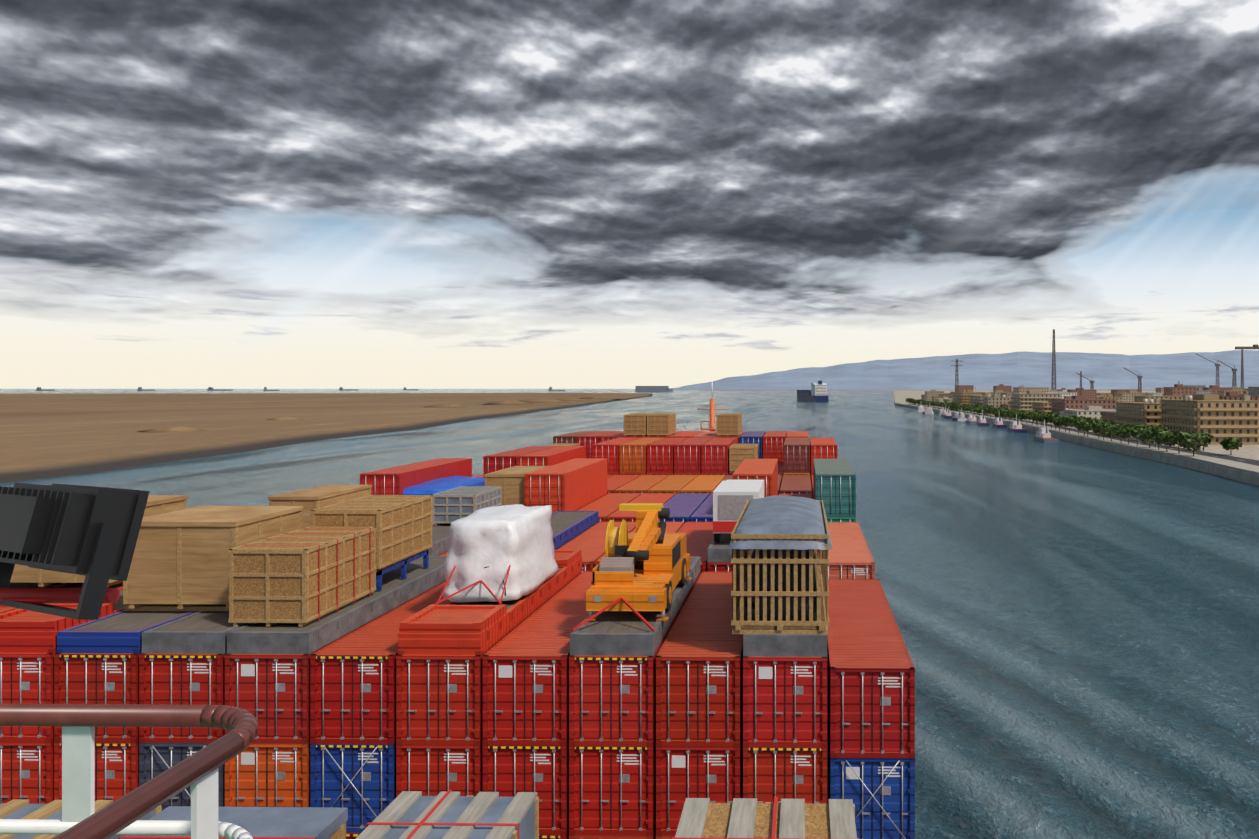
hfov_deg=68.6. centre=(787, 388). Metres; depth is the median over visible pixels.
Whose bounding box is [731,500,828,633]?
slatted crate
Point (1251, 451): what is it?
town land
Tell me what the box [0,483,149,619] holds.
machinery
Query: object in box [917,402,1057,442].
boats
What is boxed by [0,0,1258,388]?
sky
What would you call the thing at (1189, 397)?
roof clutter
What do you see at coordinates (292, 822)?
crate
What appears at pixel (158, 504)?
crate ply
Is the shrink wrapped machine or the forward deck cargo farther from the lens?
the forward deck cargo
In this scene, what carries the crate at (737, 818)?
on the bay stack
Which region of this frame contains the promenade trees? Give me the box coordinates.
[905,398,1242,455]
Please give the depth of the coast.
9221.11 m
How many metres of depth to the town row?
735.21 m
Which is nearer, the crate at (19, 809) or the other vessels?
the crate at (19, 809)
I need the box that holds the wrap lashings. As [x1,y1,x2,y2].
[435,565,510,604]
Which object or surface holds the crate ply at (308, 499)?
on the container stacks
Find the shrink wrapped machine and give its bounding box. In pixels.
[443,504,558,601]
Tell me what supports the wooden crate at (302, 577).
on the flat racks
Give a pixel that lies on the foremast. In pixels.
(712, 421)
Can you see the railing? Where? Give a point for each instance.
(197, 771)
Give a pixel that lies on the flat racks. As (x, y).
(465, 628)
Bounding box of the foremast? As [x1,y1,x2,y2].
[697,382,726,430]
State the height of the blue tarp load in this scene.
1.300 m
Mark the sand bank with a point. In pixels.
(48, 435)
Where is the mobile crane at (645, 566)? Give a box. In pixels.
[572,503,691,631]
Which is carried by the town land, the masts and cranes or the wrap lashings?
the masts and cranes
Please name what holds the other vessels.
on the water
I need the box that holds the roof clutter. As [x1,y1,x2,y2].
[988,392,1249,402]
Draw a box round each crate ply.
[10,495,187,586]
[123,506,302,610]
[268,484,371,527]
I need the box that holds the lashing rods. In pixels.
[152,745,905,838]
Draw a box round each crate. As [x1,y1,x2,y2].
[0,799,161,838]
[118,806,347,838]
[356,790,538,838]
[671,797,858,838]
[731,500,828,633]
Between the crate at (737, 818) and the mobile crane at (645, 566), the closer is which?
the crate at (737, 818)
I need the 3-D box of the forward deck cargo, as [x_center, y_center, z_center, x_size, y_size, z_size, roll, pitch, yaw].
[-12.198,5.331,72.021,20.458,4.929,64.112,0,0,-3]
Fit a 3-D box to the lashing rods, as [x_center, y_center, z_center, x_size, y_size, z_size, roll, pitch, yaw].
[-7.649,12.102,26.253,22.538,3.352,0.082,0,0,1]
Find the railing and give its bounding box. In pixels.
[0,704,257,838]
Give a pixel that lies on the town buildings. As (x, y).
(1219, 414)
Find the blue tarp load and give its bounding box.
[403,480,484,494]
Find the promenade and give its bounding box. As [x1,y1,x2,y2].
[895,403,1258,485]
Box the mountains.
[669,350,1258,389]
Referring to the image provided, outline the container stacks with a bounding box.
[0,431,914,838]
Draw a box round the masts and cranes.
[928,329,1258,447]
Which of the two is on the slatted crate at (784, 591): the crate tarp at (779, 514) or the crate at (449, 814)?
the crate tarp at (779, 514)
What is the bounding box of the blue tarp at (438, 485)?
[403,476,484,493]
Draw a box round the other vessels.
[36,378,835,401]
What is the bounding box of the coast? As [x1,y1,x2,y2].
[701,389,1155,390]
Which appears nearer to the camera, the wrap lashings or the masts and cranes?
the wrap lashings
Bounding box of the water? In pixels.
[0,389,1258,838]
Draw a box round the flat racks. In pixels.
[0,511,827,656]
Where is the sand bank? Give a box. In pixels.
[0,393,651,482]
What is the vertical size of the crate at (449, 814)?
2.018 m
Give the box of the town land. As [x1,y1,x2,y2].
[894,391,1258,458]
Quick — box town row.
[921,390,1115,423]
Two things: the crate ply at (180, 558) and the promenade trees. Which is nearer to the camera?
the crate ply at (180, 558)
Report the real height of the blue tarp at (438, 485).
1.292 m
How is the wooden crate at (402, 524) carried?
on the flat racks
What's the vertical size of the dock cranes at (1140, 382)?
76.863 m
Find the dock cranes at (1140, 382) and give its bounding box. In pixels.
[1077,360,1236,391]
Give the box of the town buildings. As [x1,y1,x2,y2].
[944,380,1258,444]
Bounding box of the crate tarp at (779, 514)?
[728,495,832,549]
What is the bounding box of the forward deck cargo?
[429,413,763,561]

